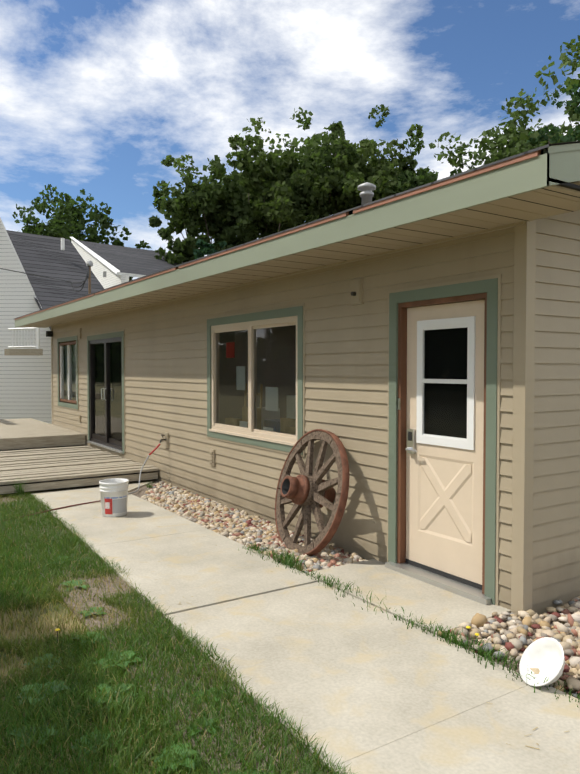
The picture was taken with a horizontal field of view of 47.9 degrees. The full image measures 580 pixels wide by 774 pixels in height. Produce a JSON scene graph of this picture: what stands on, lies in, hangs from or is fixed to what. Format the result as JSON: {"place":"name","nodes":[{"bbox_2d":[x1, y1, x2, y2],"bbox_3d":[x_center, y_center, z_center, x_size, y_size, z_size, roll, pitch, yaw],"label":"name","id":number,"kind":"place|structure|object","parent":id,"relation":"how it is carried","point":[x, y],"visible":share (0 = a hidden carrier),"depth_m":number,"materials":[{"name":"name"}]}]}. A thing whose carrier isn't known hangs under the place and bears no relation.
{"place":"outdoors","nodes":[
{"label":"outdoors","id":0,"kind":"place"},
{"bbox_2d":[225,342,295,434],"bbox_3d":[0.758,0.403,7.744,2.560,1.853,2.157,-1,2,-33],"label":"room clutter","id":1,"kind":"object","parent":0,"point":[270,423],"depth_m":7.38,"materials":[{"name":"grey"}]},
{"bbox_2d":[0,480,579,773],"bbox_3d":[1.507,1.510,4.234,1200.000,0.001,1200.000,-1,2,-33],"label":"ground","id":2,"kind":"structure","parent":0,"point":[38,624],"depth_m":3.90,"materials":[{"name":"green plant"}]},
{"bbox_2d":[0,418,158,494],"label":"wood deck","id":3,"kind":"structure","parent":2,"relation":"on","point":[44,456],"depth_m":10.10,"materials":[{"name":"grey wood"}]},
{"bbox_2d":[0,443,160,521],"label":"garden hose","id":4,"kind":"object","parent":2,"relation":"on","point":[159,444],"visible":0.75,"depth_m":7.78,"materials":[{"name":"grey"}]},
{"bbox_2d":[12,184,151,280],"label":"tree","id":5,"kind":"object","parent":2,"relation":"on","point":[68,221],"depth_m":48.88,"materials":[{"name":"green plant"}]},
{"bbox_2d":[0,218,182,423],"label":"neighbour houses","id":6,"kind":"structure","parent":2,"relation":"on","point":[25,386],"depth_m":18.28,"materials":[{"name":"white"}]},
{"bbox_2d":[4,238,64,356],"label":"neighbour balcony","id":7,"kind":"structure","parent":6,"relation":"attached to","point":[37,351],"depth_m":17.17,"materials":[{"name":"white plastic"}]},
{"bbox_2d":[10,556,271,773],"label":"broadleaf weeds","id":8,"kind":"object","parent":2,"relation":"on","point":[106,664],"visible":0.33,"depth_m":3.21,"materials":[{"name":"green plant"}]},
{"bbox_2d":[0,492,359,773],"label":"lawn grass","id":9,"kind":"structure","parent":2,"relation":"on","point":[72,710],"depth_m":3.25,"materials":[{"name":"green plant"}]},
{"bbox_2d":[148,155,270,264],"bbox_3d":[-4.337,-6.874,42.152,10.702,15.584,8.112,-1,2,-33],"label":"tree","id":10,"kind":"object","parent":2,"relation":"on","point":[188,205],"depth_m":39.82,"materials":[{"name":"green plant"}]},
{"bbox_2d":[193,239,226,258],"bbox_3d":[-3.702,-5.040,29.871,3.511,3.440,2.588,0,2,6],"label":"spruce tree","id":11,"kind":"object","parent":2,"relation":"on","point":[208,249],"visible":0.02,"depth_m":29.75,"materials":[{"name":"green plant"}]},
{"bbox_2d":[173,117,331,247],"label":"tree","id":12,"kind":"object","parent":2,"relation":"on","point":[258,171],"depth_m":41.62,"materials":[{"name":"green plant"}]},
{"bbox_2d":[141,481,365,573],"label":"long bed stones","id":13,"kind":"object","parent":2,"relation":"on","point":[219,518],"visible":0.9,"depth_m":6.64,"materials":[{"name":"beige stone"}]},
{"bbox_2d":[275,429,349,555],"bbox_3d":[0.161,0.931,5.804,0.500,1.105,1.106,0,2,-12],"label":"wagon wheel","id":14,"kind":"object","parent":13,"relation":"on","point":[306,490],"visible":0.98,"depth_m":5.68,"materials":[{"name":"brown wood"}]},
{"bbox_2d":[220,325,295,423],"bbox_3d":[1.324,-0.425,8.370,4.100,3.467,4.000,-1,2,-33],"label":"room shell","id":15,"kind":"object","parent":2,"relation":"on","point":[268,360],"depth_m":9.64},
{"bbox_2d":[55,626,478,641],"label":"dandelions","id":16,"kind":"object","parent":2,"relation":"on","point":[58,629],"visible":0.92,"depth_m":3.83,"materials":[{"name":"yellow plant"}]},
{"bbox_2d":[6,476,579,706],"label":"weed tufts","id":17,"kind":"object","parent":2,"relation":"on","point":[288,560],"visible":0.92,"depth_m":3.96,"materials":[{"name":"green plant"}]},
{"bbox_2d":[32,481,579,773],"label":"walkway slabs","id":18,"kind":"structure","parent":2,"relation":"on","point":[370,690],"depth_m":3.67,"materials":[{"name":"concrete"}]},
{"bbox_2d":[99,478,128,516],"bbox_3d":[-1.918,1.205,7.120,0.316,0.370,0.316,-1,2,-33],"label":"bucket","id":19,"kind":"object","parent":18,"relation":"on","point":[114,494],"visible":1,"depth_m":7.00,"materials":[{"name":"plastic"}]},
{"bbox_2d":[93,515,566,748],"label":"dry clippings","id":20,"kind":"object","parent":18,"relation":"on","point":[293,582],"visible":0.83,"depth_m":3.81,"materials":[{"name":"plant"}]},
{"bbox_2d":[519,637,564,686],"bbox_3d":[1.279,1.394,3.314,0.201,0.212,0.260,-1,2,-33],"label":"lid","id":21,"kind":"object","parent":18,"relation":"on","point":[545,656],"visible":1,"depth_m":3.36,"materials":[{"name":"plastic"}]},
{"bbox_2d":[232,104,397,237],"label":"tree","id":22,"kind":"object","parent":2,"relation":"on","point":[316,158],"depth_m":43.16,"materials":[{"name":"green plant"}]},
{"bbox_2d":[51,210,579,614],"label":"house walls","id":23,"kind":"structure","parent":2,"relation":"on","point":[535,263],"depth_m":5.43,"materials":[{"name":"beige wood"}]},
{"bbox_2d":[59,315,297,452],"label":"window frames","id":24,"kind":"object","parent":23,"relation":"attached to","point":[115,445],"depth_m":7.89,"materials":[{"name":"beige"}]},
{"bbox_2d":[62,325,467,440],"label":"glass panes","id":25,"kind":"object","parent":24,"relation":"in","point":[445,409],"visible":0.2,"depth_m":5.00,"materials":[{"name":"black glass"}]},
{"bbox_2d":[46,279,363,465],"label":"wall fixtures","id":26,"kind":"object","parent":23,"relation":"attached to","point":[356,292],"depth_m":5.61,"materials":[{"name":"beige"}]},
{"bbox_2d":[57,274,501,605],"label":"door trims","id":27,"kind":"structure","parent":23,"relation":"attached to","point":[491,286],"depth_m":5.18,"materials":[{"name":"green wood"}]},
{"bbox_2d":[14,141,579,327],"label":"roof","id":28,"kind":"structure","parent":23,"relation":"on","point":[523,187],"depth_m":4.60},
{"bbox_2d":[0,260,92,293],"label":"service mast","id":29,"kind":"object","parent":28,"relation":"attached to","point":[89,263],"visible":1,"depth_m":15.14,"materials":[{"name":"grey metal"}]},
{"bbox_2d":[385,293,491,604],"bbox_3d":[1.130,0.403,4.835,0.215,2.110,1.010,-1,2,-33],"label":"entry door","id":30,"kind":"structure","parent":23,"relation":"attached to","point":[440,511],"depth_m":4.87,"materials":[{"name":"beige wood"}]},
{"bbox_2d":[303,124,423,215],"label":"tree","id":31,"kind":"object","parent":2,"relation":"on","point":[378,170],"visible":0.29,"depth_m":42.29,"materials":[{"name":"green plant"}]},
{"bbox_2d":[359,135,461,197],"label":"tree","id":32,"kind":"object","parent":2,"relation":"on","point":[424,176],"visible":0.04,"depth_m":41.38,"materials":[{"name":"green plant"}]},
{"bbox_2d":[429,35,579,170],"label":"tree","id":33,"kind":"object","parent":2,"relation":"on","point":[513,139],"depth_m":31.62,"materials":[{"name":"green plant"}]},
{"bbox_2d":[438,596,579,698],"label":"bed stones","id":34,"kind":"object","parent":2,"relation":"on","point":[520,625],"visible":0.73,"depth_m":3.91,"materials":[{"name":"beige stone"}]},
{"bbox_2d":[526,84,579,144],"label":"tree","id":35,"kind":"object","parent":2,"relation":"on","point":[552,127],"visible":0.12,"depth_m":28.79,"materials":[{"name":"green plant"}]},
{"bbox_3d":[0.908,1.492,6.054,2.400,0.045,8.300,-1,2,-33],"label":"rock bed base","id":36,"kind":"object","parent":2,"relation":"on","visible":0},
{"bbox_2d":[191,499,579,636],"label":"bed stones","id":37,"kind":"object","parent":36,"relation":"on","point":[236,519],"visible":0.42,"depth_m":6.80,"materials":[{"name":"stone"}]},
{"bbox_2d":[0,0,579,279],"label":"sky","id":38,"kind":"structure","parent":0,"point":[95,94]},
{"bbox_2d":[358,182,375,204],"bbox_3d":[1.094,-2.488,9.299,0.320,0.840,0.320,-1,2,-33],"label":"roof vent","id":39,"kind":"object","parent":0,"point":[366,193],"visible":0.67,"depth_m":9.22,"materials":[{"name":"silver metal"}]}
]}

